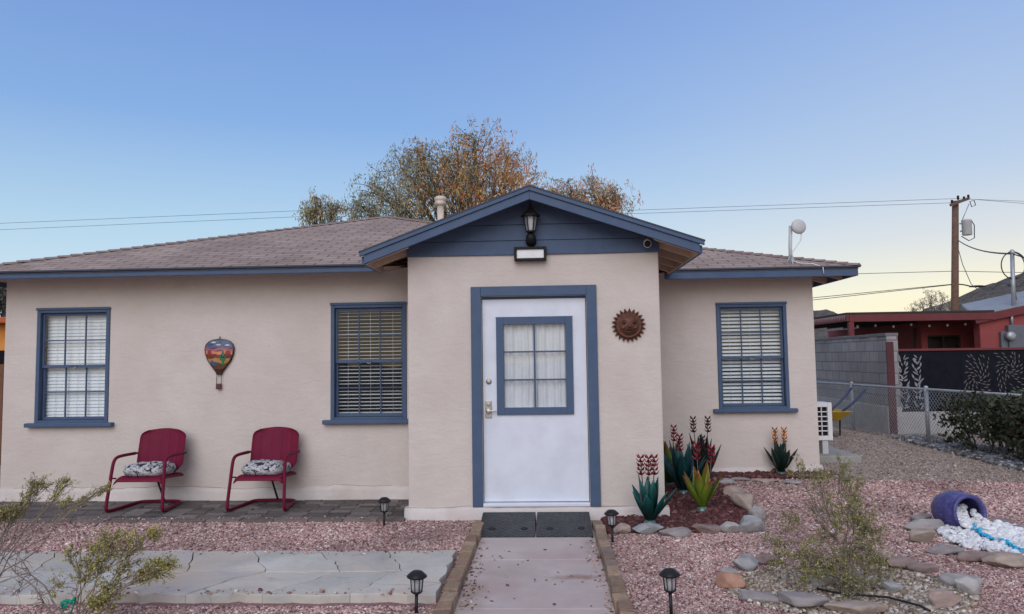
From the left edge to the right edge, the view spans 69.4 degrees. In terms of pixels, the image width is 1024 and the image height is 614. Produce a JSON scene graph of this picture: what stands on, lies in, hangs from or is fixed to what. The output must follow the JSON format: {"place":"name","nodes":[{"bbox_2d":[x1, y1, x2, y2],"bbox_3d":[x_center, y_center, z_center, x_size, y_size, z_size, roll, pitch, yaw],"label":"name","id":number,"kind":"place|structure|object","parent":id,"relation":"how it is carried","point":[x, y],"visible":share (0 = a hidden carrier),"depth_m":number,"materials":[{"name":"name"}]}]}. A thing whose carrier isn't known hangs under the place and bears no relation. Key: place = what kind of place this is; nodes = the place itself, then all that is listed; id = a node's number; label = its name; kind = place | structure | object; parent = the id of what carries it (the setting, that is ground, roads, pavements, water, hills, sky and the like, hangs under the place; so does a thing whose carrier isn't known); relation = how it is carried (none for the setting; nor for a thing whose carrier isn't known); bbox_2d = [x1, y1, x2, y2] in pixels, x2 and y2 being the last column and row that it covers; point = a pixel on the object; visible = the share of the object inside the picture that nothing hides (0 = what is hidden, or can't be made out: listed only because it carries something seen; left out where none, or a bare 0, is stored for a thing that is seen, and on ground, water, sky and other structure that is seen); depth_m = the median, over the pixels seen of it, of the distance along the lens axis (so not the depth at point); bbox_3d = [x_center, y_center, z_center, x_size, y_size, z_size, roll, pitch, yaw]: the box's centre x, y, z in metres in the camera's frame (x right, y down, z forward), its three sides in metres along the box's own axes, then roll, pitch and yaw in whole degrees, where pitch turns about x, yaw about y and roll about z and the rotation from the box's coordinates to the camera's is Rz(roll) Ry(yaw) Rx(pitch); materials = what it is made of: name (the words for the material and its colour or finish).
{"place":"outdoors","nodes":[
{"label":"outdoors","id":0,"kind":"place"},
{"bbox_2d":[0,317,5,364],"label":"orange house","id":1,"kind":"structure","parent":0,"point":[2,335],"depth_m":13.42,"materials":[{"name":"paint"}]},
{"bbox_2d":[0,287,6,316],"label":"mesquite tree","id":2,"kind":"object","parent":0,"point":[3,293],"visible":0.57,"depth_m":25.30,"materials":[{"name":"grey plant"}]},
{"bbox_2d":[0,499,408,523],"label":"patio","id":3,"kind":"structure","parent":0,"point":[316,510],"depth_m":7.65,"materials":[{"name":"brick"}]},
{"bbox_2d":[104,428,186,512],"bbox_3d":[-3.891,1.745,7.966,0.630,0.816,0.646,-1,-4,3],"label":"lawn chair","id":4,"kind":"object","parent":3,"relation":"on","point":[164,445],"visible":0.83,"depth_m":8.19,"materials":[{"name":"red metal"}]},
{"bbox_2d":[123,461,176,476],"bbox_3d":[-3.892,1.739,7.962,0.450,0.158,0.430,-1,-8,1],"label":"seat cushion","id":5,"kind":"object","parent":4,"relation":"on","point":[151,468],"visible":0.84,"depth_m":7.78,"materials":[{"name":"fabric"}]},
{"bbox_2d":[225,427,299,511],"bbox_3d":[-2.626,1.724,7.934,0.630,0.816,0.646,-1,-4,3],"label":"lawn chair","id":6,"kind":"object","parent":3,"relation":"on","point":[275,443],"visible":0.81,"depth_m":8.17,"materials":[{"name":"red metal"}]},
{"bbox_2d":[241,459,291,474],"bbox_3d":[-2.627,1.711,7.931,0.450,0.172,0.430,-1,-8,6],"label":"seat cushion","id":7,"kind":"object","parent":6,"relation":"on","point":[263,467],"visible":0.86,"depth_m":7.75,"materials":[{"name":"fabric"}]},
{"bbox_2d":[0,550,456,604],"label":"slab path","id":8,"kind":"structure","parent":0,"point":[370,573],"depth_m":5.21,"materials":[{"name":"concrete"}]},
{"bbox_2d":[0,421,1023,613],"bbox_3d":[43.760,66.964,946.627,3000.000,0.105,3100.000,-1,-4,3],"label":"ground","id":9,"kind":"structure","parent":0,"point":[902,459],"depth_m":9.94,"materials":[{"name":"gravel"}]},
{"bbox_2d":[0,365,3,464],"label":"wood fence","id":10,"kind":"object","parent":9,"relation":"on","point":[1,386],"visible":0.02,"depth_m":11.71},
{"bbox_2d":[292,186,350,225],"bbox_3d":[-5.238,-0.104,20.433,1.737,6.351,1.723,-1,-4,3],"label":"pepper tree","id":11,"kind":"object","parent":9,"relation":"on","point":[318,208],"visible":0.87,"depth_m":20.48,"materials":[{"name":"green plant"}]},
{"bbox_2d":[0,183,861,520],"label":"house","id":12,"kind":"structure","parent":9,"relation":"on","point":[462,365],"depth_m":8.39,"materials":[{"name":"paint"}]},
{"bbox_2d":[24,307,113,427],"bbox_3d":[-5.055,0.690,8.546,1.020,1.367,0.213,-1,-4,3],"label":"window","id":13,"kind":"structure","parent":12,"relation":"in","point":[76,394],"depth_m":8.60,"materials":[{"name":"glass"}]},
{"bbox_2d":[204,337,234,388],"bbox_3d":[-3.330,0.632,8.403,0.344,0.600,0.057,-1,-4,3],"label":"balloon plaque","id":14,"kind":"object","parent":12,"relation":"attached to","point":[219,353],"visible":1,"depth_m":8.40,"materials":[{"name":"multicoloured metal"}]},
{"bbox_2d":[322,301,407,424],"bbox_3d":[-1.626,0.631,8.393,1.005,1.367,0.216,-1,-4,3],"label":"window","id":15,"kind":"structure","parent":12,"relation":"in","point":[400,417],"depth_m":8.40,"materials":[{"name":"blue paint"}]},
{"bbox_2d":[514,246,545,261],"bbox_3d":[0.182,-0.526,7.363,0.320,0.140,0.090,-1,-4,3],"label":"flood light","id":16,"kind":"object","parent":12,"relation":"attached to","point":[534,253],"visible":1,"depth_m":7.33,"materials":[{"name":"black metal"}]},
{"bbox_2d":[521,202,539,246],"bbox_3d":[0.184,-0.826,7.298,0.196,0.436,0.205,-1,-4,3],"label":"wall lantern","id":17,"kind":"object","parent":12,"relation":"attached to","point":[530,214],"depth_m":7.27,"materials":[{"name":"black metal"}]},
{"bbox_2d":[482,298,588,501],"bbox_3d":[0.229,0.915,7.355,1.033,2.000,0.122,-1,-4,3],"label":"door","id":18,"kind":"structure","parent":12,"relation":"in","point":[535,414],"depth_m":7.35,"materials":[{"name":"white paint"}]},
{"bbox_2d":[612,308,645,341],"bbox_3d":[1.148,0.177,7.251,0.341,0.341,0.093,-1,-4,3],"label":"sun plaque","id":19,"kind":"object","parent":12,"relation":"attached to","point":[628,325],"visible":1,"depth_m":7.26,"materials":[{"name":"metal"}]},
{"bbox_2d":[713,301,797,412],"bbox_3d":[2.994,0.623,9.232,1.020,1.367,0.213,-1,-4,3],"label":"window","id":20,"kind":"structure","parent":12,"relation":"in","point":[742,406],"depth_m":9.27,"materials":[{"name":"blue paint"}]},
{"bbox_2d":[787,219,823,273],"bbox_3d":[3.518,-0.725,9.010,0.504,0.703,0.253,-3,-4,25],"label":"roof antenna","id":21,"kind":"object","parent":12,"relation":"attached to","point":[797,226],"visible":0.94,"depth_m":9.03,"materials":[{"name":"metal"}]},
{"bbox_2d":[435,600,452,613],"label":"edging brick","id":22,"kind":"object","parent":9,"relation":"on","point":[445,605],"visible":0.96,"depth_m":4.54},
{"bbox_2d":[439,591,457,609],"bbox_3d":[-0.409,1.907,4.743,0.102,0.112,0.194,-1,-5,4],"label":"edging brick","id":23,"kind":"object","parent":9,"relation":"on","point":[447,596],"visible":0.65,"depth_m":4.73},
{"bbox_2d":[337,115,561,221],"bbox_3d":[-1.607,-1.168,20.179,6.219,8.365,4.353,-1,-4,3],"label":"pepper tree","id":24,"kind":"object","parent":9,"relation":"on","point":[434,186],"visible":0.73,"depth_m":20.11,"materials":[{"name":"green plant"}]},
{"bbox_2d":[443,581,460,596],"bbox_3d":[-0.399,1.914,4.934,0.098,0.123,0.174,0,-5,4],"label":"edging brick","id":25,"kind":"object","parent":9,"relation":"on","point":[452,586],"visible":0.51,"depth_m":4.90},
{"bbox_2d":[446,573,463,588],"bbox_3d":[-0.392,1.925,5.121,0.101,0.130,0.183,-2,-4,3],"label":"edging brick","id":26,"kind":"object","parent":9,"relation":"on","point":[456,577],"visible":0.49,"depth_m":5.10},
{"bbox_2d":[455,559,469,574],"bbox_3d":[-0.372,1.957,5.496,0.097,0.118,0.180,-2,-4,3],"label":"edging brick","id":27,"kind":"object","parent":9,"relation":"on","point":[462,563],"visible":0.51,"depth_m":5.46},
{"bbox_2d":[547,163,642,217],"bbox_3d":[2.174,-0.544,20.180,2.830,7.016,1.853,-1,-4,3],"label":"pepper tree","id":28,"kind":"object","parent":9,"relation":"on","point":[604,199],"visible":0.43,"depth_m":20.11,"materials":[{"name":"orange plant"}]},
{"bbox_2d":[604,559,618,573],"bbox_3d":[0.733,1.939,5.449,0.094,0.114,0.185,1,-5,2],"label":"edging brick","id":29,"kind":"object","parent":9,"relation":"on","point":[610,563],"visible":0.5,"depth_m":5.43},
{"bbox_2d":[607,567,621,581],"bbox_3d":[0.724,1.924,5.249,0.094,0.118,0.199,-2,-3,3],"label":"edging brick","id":30,"kind":"object","parent":9,"relation":"on","point":[613,571],"visible":0.52,"depth_m":5.22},
{"bbox_2d":[611,582,626,594],"bbox_3d":[0.703,1.895,4.861,0.095,0.123,0.191,-2,-3,3],"label":"edging brick","id":31,"kind":"object","parent":9,"relation":"on","point":[617,587],"visible":0.49,"depth_m":4.84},
{"bbox_2d":[612,592,627,610],"bbox_3d":[0.688,1.884,4.673,0.096,0.114,0.176,-2,-4,1],"label":"edging brick","id":32,"kind":"object","parent":9,"relation":"on","point":[619,596],"visible":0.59,"depth_m":4.66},
{"bbox_2d":[617,599,633,613],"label":"edging brick","id":33,"kind":"object","parent":9,"relation":"on","point":[624,605],"visible":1,"depth_m":4.47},
{"bbox_2d":[819,446,861,462],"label":"concrete slab","id":34,"kind":"structure","parent":9,"relation":"on","point":[830,457],"depth_m":9.98,"materials":[{"name":"concrete"}]},
{"bbox_2d":[817,401,832,453],"bbox_3d":[4.179,1.693,10.387,0.515,0.710,0.320,-1,-4,3],"label":"heat pump","id":35,"kind":"object","parent":34,"relation":"on","point":[825,429],"visible":0.33,"depth_m":10.24,"materials":[{"name":"white plastic"}]},
{"bbox_2d":[832,387,865,436],"bbox_3d":[5.703,1.903,13.453,1.235,0.853,0.665,-1,-4,3],"label":"wheelbarrow","id":36,"kind":"object","parent":9,"relation":"on","point":[838,414],"visible":0.27,"depth_m":13.18,"materials":[{"name":"yellow metal"}]},
{"bbox_2d":[815,333,902,433],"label":"block wall","id":37,"kind":"structure","parent":9,"relation":"on","point":[858,359],"depth_m":14.75,"materials":[{"name":"concrete"}]},
{"bbox_2d":[814,291,1023,350],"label":"red house","id":38,"kind":"structure","parent":9,"relation":"on","point":[988,319],"depth_m":17.59,"materials":[{"name":"paint"}]},
{"bbox_2d":[927,335,960,350],"bbox_3d":[10.359,0.881,17.773,0.771,0.401,0.060,-1,-4,3],"label":"window","id":39,"kind":"structure","parent":38,"relation":"in","point":[958,336],"depth_m":17.76,"materials":[{"name":"black glass"}]},
{"bbox_2d":[999,316,1023,349],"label":"electric meter","id":40,"kind":"object","parent":38,"relation":"attached to","point":[1012,335],"visible":0.77,"depth_m":16.43,"materials":[{"name":"metal"}]},
{"bbox_2d":[1001,249,1023,304],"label":"service mast","id":41,"kind":"object","parent":38,"relation":"attached to","point":[1011,252],"visible":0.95,"depth_m":16.81,"materials":[{"name":"metal"}]},
{"bbox_2d":[816,381,1022,456],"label":"chain link fence","id":42,"kind":"object","parent":9,"relation":"on","point":[927,417],"visible":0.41,"depth_m":12.51,"materials":[{"name":"metal"}]},
{"bbox_2d":[820,430,1023,482],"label":"tan grit","id":43,"kind":"object","parent":9,"relation":"on","point":[935,476],"visible":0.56,"depth_m":9.77,"materials":[{"name":"gravel"}]},
{"bbox_2d":[904,287,950,310],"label":"mesquite tree","id":44,"kind":"object","parent":9,"relation":"on","point":[931,301],"visible":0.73,"depth_m":41.01,"materials":[{"name":"grey plant"}]},
{"bbox_2d":[886,342,1023,433],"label":"screen fence","id":45,"kind":"object","parent":9,"relation":"on","point":[1000,370],"visible":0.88,"depth_m":13.47,"materials":[{"name":"black metal"}]},
{"bbox_2d":[892,434,1023,471],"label":"white gravel","id":46,"kind":"structure","parent":9,"relation":"on","point":[1002,459],"depth_m":10.57,"materials":[{"name":"gravel"}]},
{"bbox_2d":[949,195,986,310],"bbox_3d":[21.073,-0.682,34.035,1.742,9.042,0.677,-1,-4,3],"label":"utility pole","id":47,"kind":"object","parent":9,"relation":"on","point":[966,226],"visible":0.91,"depth_m":34.19,"materials":[{"name":"wood"}]},
{"bbox_2d":[0,198,1007,223],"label":"power line","id":48,"kind":"object","parent":47,"relation":"attached to","point":[455,210],"visible":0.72,"depth_m":35.34,"materials":[{"name":"black metal"}]},
{"bbox_2d":[2,199,1023,229],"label":"power line","id":49,"kind":"object","parent":47,"relation":"attached to","point":[623,213],"visible":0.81,"depth_m":35.37,"materials":[{"name":"black metal"}]},
{"bbox_2d":[933,389,1023,457],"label":"hedge","id":50,"kind":"object","parent":9,"relation":"on","point":[1009,415],"visible":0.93,"depth_m":10.22,"materials":[{"name":"green plant"}]},
{"bbox_2d":[0,0,1023,313],"label":"sky","id":51,"kind":"structure","parent":0,"point":[125,110],"materials":[{"name":"blue"}]},
{"bbox_2d":[454,520,615,613],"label":"path","id":52,"kind":"structure","parent":0,"point":[570,594],"depth_m":5.26,"materials":[{"name":"concrete"}]},
{"bbox_2d":[481,512,535,537],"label":"rubber ramp","id":53,"kind":"structure","parent":52,"relation":"on","point":[509,524],"depth_m":6.76,"materials":[{"name":"black rubber"}]},
{"bbox_2d":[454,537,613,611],"bbox_3d":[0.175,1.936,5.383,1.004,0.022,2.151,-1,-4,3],"label":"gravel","id":54,"kind":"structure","parent":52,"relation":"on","point":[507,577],"depth_m":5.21,"materials":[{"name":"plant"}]},
{"bbox_2d":[536,512,593,536],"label":"rubber ramp","id":55,"kind":"structure","parent":52,"relation":"on","point":[563,524],"depth_m":6.73,"materials":[{"name":"black rubber"}]},
{"bbox_2d":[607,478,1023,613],"bbox_3d":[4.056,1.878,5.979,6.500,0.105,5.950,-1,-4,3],"label":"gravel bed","id":56,"kind":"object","parent":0,"point":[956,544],"visible":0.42,"depth_m":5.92,"materials":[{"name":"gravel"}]},
{"bbox_2d":[0,477,1023,613],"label":"pink gravel","id":57,"kind":"structure","parent":56,"relation":"on","point":[630,568],"depth_m":6.31,"materials":[{"name":"gravel"}]},
{"bbox_2d":[0,472,112,575],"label":"creosote shrub","id":58,"kind":"object","parent":57,"relation":"on","point":[7,511],"visible":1,"depth_m":4.95,"materials":[{"name":"green plant"}]},
{"bbox_2d":[0,523,181,613],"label":"creosote shrub","id":59,"kind":"object","parent":57,"relation":"on","point":[144,574],"visible":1,"depth_m":4.54,"materials":[{"name":"green plant"}]},
{"bbox_2d":[60,597,76,613],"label":"ribbon","id":60,"kind":"object","parent":59,"relation":"attached to","point":[65,605],"visible":1,"depth_m":4.39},
{"bbox_2d":[378,497,390,524],"bbox_3d":[-1.214,1.976,7.030,0.128,0.332,0.128,0,-2,3],"label":"solar light","id":61,"kind":"object","parent":57,"relation":"on","point":[385,500],"visible":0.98,"depth_m":7.01,"materials":[{"name":"black plastic"}]},
{"bbox_2d":[407,570,426,613],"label":"solar light","id":62,"kind":"object","parent":57,"relation":"on","point":[415,576],"visible":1,"depth_m":4.56,"materials":[{"name":"black plastic"}]},
{"bbox_2d":[604,509,618,542],"bbox_3d":[0.849,1.889,6.277,0.128,0.332,0.128,-5,-8,29],"label":"solar light","id":63,"kind":"object","parent":57,"relation":"on","point":[611,512],"visible":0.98,"depth_m":6.26,"materials":[{"name":"black plastic"}]},
{"bbox_2d":[613,523,630,533],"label":"rock","id":64,"kind":"object","parent":57,"relation":"on","point":[623,528],"visible":1,"depth_m":6.53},
{"bbox_2d":[632,523,663,534],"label":"rock","id":65,"kind":"object","parent":57,"relation":"on","point":[646,528],"visible":0.98,"depth_m":6.51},
{"bbox_2d":[659,568,679,613],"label":"solar light","id":66,"kind":"object","parent":57,"relation":"on","point":[669,574],"visible":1,"depth_m":4.48,"materials":[{"name":"black plastic"}]},
{"bbox_2d":[659,527,690,536],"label":"rock","id":67,"kind":"object","parent":57,"relation":"on","point":[678,532],"visible":0.94,"depth_m":6.43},
{"bbox_2d":[720,521,739,532],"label":"rock","id":68,"kind":"object","parent":57,"relation":"on","point":[729,527],"visible":0.98,"depth_m":6.52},
{"bbox_2d":[716,571,745,587],"bbox_3d":[1.491,1.852,5.011,0.199,0.116,0.172,-5,-6,37],"label":"rock","id":69,"kind":"object","parent":57,"relation":"on","point":[724,579],"visible":0.98,"depth_m":4.97,"materials":[{"name":"stone"}]},
{"bbox_2d":[730,492,753,510],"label":"rock","id":70,"kind":"object","parent":57,"relation":"on","point":[745,501],"visible":0.91,"depth_m":7.35,"materials":[{"name":"stone"}]},
{"bbox_2d":[732,553,758,570],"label":"rock","id":71,"kind":"object","parent":57,"relation":"on","point":[747,562],"visible":0.99,"depth_m":5.38,"materials":[{"name":"stone"}]},
{"bbox_2d":[737,515,764,532],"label":"rock","id":72,"kind":"object","parent":57,"relation":"on","point":[749,523],"visible":0.92,"depth_m":6.54,"materials":[{"name":"stone"}]},
{"bbox_2d":[748,505,765,520],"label":"rock","id":73,"kind":"object","parent":57,"relation":"on","point":[758,511],"visible":0.8,"depth_m":6.99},
{"bbox_2d":[885,556,917,568],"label":"rock","id":74,"kind":"object","parent":57,"relation":"on","point":[904,561],"visible":0.79,"depth_m":5.36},
{"bbox_2d":[910,513,931,520],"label":"rock","id":75,"kind":"object","parent":57,"relation":"on","point":[921,516],"visible":0.7,"depth_m":6.84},
{"bbox_2d":[909,528,935,542],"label":"rock","id":76,"kind":"object","parent":57,"relation":"on","point":[925,535],"visible":1,"depth_m":6.08,"materials":[{"name":"stone"}]},
{"bbox_2d":[906,563,938,573],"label":"rock","id":77,"kind":"object","parent":57,"relation":"on","point":[927,568],"visible":0.92,"depth_m":5.26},
{"bbox_2d":[903,519,944,531],"bbox_3d":[3.627,1.927,6.522,0.359,0.114,0.144,0,0,3],"label":"rock","id":78,"kind":"object","parent":57,"relation":"on","point":[934,524],"visible":0.81,"depth_m":6.49,"materials":[{"name":"stone"}]},
{"bbox_2d":[600,468,830,533],"bbox_3d":[2.330,2.009,7.823,2.914,0.230,2.690,-1,-4,3],"label":"lava rock","id":79,"kind":"object","parent":56,"relation":"on","point":[722,508],"visible":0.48,"depth_m":7.32,"materials":[{"name":"stone"}]},
{"bbox_2d":[691,523,721,533],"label":"rock","id":80,"kind":"object","parent":79,"relation":"on","point":[708,528],"visible":0.99,"depth_m":6.53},
{"bbox_2d":[723,485,744,497],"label":"rock","id":81,"kind":"object","parent":79,"relation":"on","point":[729,490],"visible":0.6,"depth_m":7.91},
{"bbox_2d":[756,553,775,564],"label":"rock","id":82,"kind":"object","parent":56,"relation":"on","point":[765,558],"visible":0.87,"depth_m":5.53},
{"bbox_2d":[925,544,964,554],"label":"rock","id":83,"kind":"object","parent":56,"relation":"on","point":[942,549],"visible":0.84,"depth_m":5.74,"materials":[{"name":"stone"}]},
{"bbox_2d":[956,551,989,561],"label":"rock","id":84,"kind":"object","parent":56,"relation":"on","point":[970,556],"visible":0.75,"depth_m":5.53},
{"bbox_2d":[937,504,1023,555],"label":"white pebbles","id":85,"kind":"object","parent":56,"relation":"on","point":[967,537],"visible":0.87,"depth_m":6.19,"materials":[{"name":"gravel"}]},
{"bbox_2d":[931,491,986,528],"bbox_3d":[3.953,1.811,6.577,0.354,0.349,0.409,-1,-4,3],"label":"glazed jar","id":86,"kind":"object","parent":85,"relation":"on","point":[944,505],"visible":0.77,"depth_m":6.49,"materials":[{"name":"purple ceramic"}]},
{"bbox_2d":[971,523,1023,553],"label":"blue pebbles","id":87,"kind":"object","parent":85,"relation":"on","point":[986,535],"visible":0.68,"depth_m":6.02,"materials":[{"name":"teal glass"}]},
{"bbox_2d":[981,551,1023,567],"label":"rock","id":88,"kind":"object","parent":56,"relation":"on","point":[1005,559],"visible":0.99,"depth_m":5.37,"materials":[{"name":"stone"}]},
{"bbox_2d":[813,309,855,338],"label":"hills","id":89,"kind":"structure","parent":0,"point":[821,333],"depth_m":462.84,"materials":[{"name":"grey"}]},
{"bbox_2d":[725,565,982,613],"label":"tan gravel","id":90,"kind":"structure","parent":0,"point":[915,589],"depth_m":4.85,"materials":[{"name":"gravel"}]},
{"bbox_2d":[738,590,779,602],"bbox_3d":[1.589,1.851,4.708,0.298,0.066,0.113,0,-6,20],"label":"rock","id":91,"kind":"object","parent":90,"relation":"on","point":[757,596],"visible":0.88,"depth_m":4.69,"materials":[{"name":"stone"}]},
{"bbox_2d":[777,591,828,607],"bbox_3d":[1.812,1.825,4.579,0.292,0.097,0.162,-1,-4,-1],"label":"rock","id":92,"kind":"object","parent":90,"relation":"on","point":[800,599],"visible":0.92,"depth_m":4.53,"materials":[{"name":"stone"}]},
{"bbox_2d":[810,574,828,587],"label":"rock","id":93,"kind":"object","parent":90,"relation":"on","point":[817,583],"visible":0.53,"depth_m":4.97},
{"bbox_2d":[760,454,902,600],"bbox_3d":[2.141,1.476,4.951,0.877,0.961,0.795,-1,-4,3],"label":"creosote shrub","id":94,"kind":"object","parent":90,"relation":"on","point":[856,520],"visible":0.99,"depth_m":4.94,"materials":[{"name":"green plant"}]},
{"bbox_2d":[823,600,887,613],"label":"rock","id":95,"kind":"object","parent":90,"relation":"on","point":[856,606],"visible":0.98,"depth_m":4.42,"materials":[{"name":"stone"}]},
{"bbox_2d":[817,588,930,611],"bbox_3d":[2.249,1.826,4.641,0.669,0.034,0.101,-4,-5,37],"label":"drip hose","id":96,"kind":"object","parent":90,"relation":"on","point":[888,597],"visible":1,"depth_m":4.64,"materials":[{"name":"black plastic"}]},
{"bbox_2d":[881,580,903,592],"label":"rock","id":97,"kind":"object","parent":90,"relation":"on","point":[890,586],"visible":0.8,"depth_m":4.81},
{"bbox_2d":[928,589,962,608],"bbox_3d":[2.644,1.799,4.552,0.209,0.124,0.124,3,-3,-9],"label":"rock","id":98,"kind":"object","parent":90,"relation":"on","point":[939,598],"visible":0.94,"depth_m":4.50,"materials":[{"name":"stone"}]},
{"bbox_2d":[936,573,983,587],"bbox_3d":[2.986,1.837,4.941,0.283,0.088,0.144,-6,-2,31],"label":"rock","id":99,"kind":"object","parent":90,"relation":"on","point":[948,579],"visible":0.65,"depth_m":4.94,"materials":[{"name":"stone"}]},
{"bbox_2d":[954,576,980,594],"bbox_3d":[2.949,1.808,4.770,0.164,0.129,0.111,-3,-1,-15],"label":"rock","id":100,"kind":"object","parent":90,"relation":"on","point":[966,584],"visible":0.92,"depth_m":4.75,"materials":[{"name":"stone"}]},
{"bbox_2d":[922,273,1023,310],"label":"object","id":101,"kind":"structure","parent":0,"point":[1000,289],"depth_m":299.04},
{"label":"planting bed","id":102,"kind":"structure","parent":0,"visible":0},
{"bbox_2d":[632,453,675,523],"bbox_3d":[1.283,1.699,6.826,0.401,0.685,0.336,0,-4,-16],"label":"metal agave","id":103,"kind":"object","parent":102,"relation":"on","point":[646,499],"visible":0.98,"depth_m":6.76,"materials":[{"name":"teal metal"}]},
{"bbox_2d":[663,424,679,485],"bbox_3d":[1.805,1.733,8.576,0.453,0.745,0.430,-3,-5,33],"label":"metal agave","id":104,"kind":"object","parent":102,"relation":"on","point":[667,476],"visible":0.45,"depth_m":8.48,"materials":[{"name":"green metal"}]},
{"bbox_2d":[664,433,706,493],"bbox_3d":[1.857,1.729,8.096,0.512,0.705,0.442,-1,-4,3],"label":"metal agave","id":105,"kind":"object","parent":102,"relation":"on","point":[682,463],"visible":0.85,"depth_m":8.03,"materials":[{"name":"teal metal"}]},
{"bbox_2d":[683,440,722,510],"bbox_3d":[1.896,1.704,7.388,0.428,0.725,0.342,-1,-4,3],"label":"metal agave","id":106,"kind":"object","parent":102,"relation":"on","point":[701,491],"visible":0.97,"depth_m":7.32,"materials":[{"name":"green metal"}]},
{"bbox_2d":[687,415,720,476],"bbox_3d":[2.247,1.682,8.651,0.374,0.825,0.478,-1,-4,3],"label":"metal agave","id":107,"kind":"object","parent":102,"relation":"on","point":[703,451],"visible":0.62,"depth_m":8.54,"materials":[{"name":"green metal"}]},
{"bbox_2d":[764,426,797,473],"bbox_3d":[3.233,1.759,8.953,0.361,0.625,0.399,-4,-5,38],"label":"metal agave","id":108,"kind":"object","parent":102,"relation":"on","point":[780,458],"visible":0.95,"depth_m":8.88,"materials":[{"name":"green metal"}]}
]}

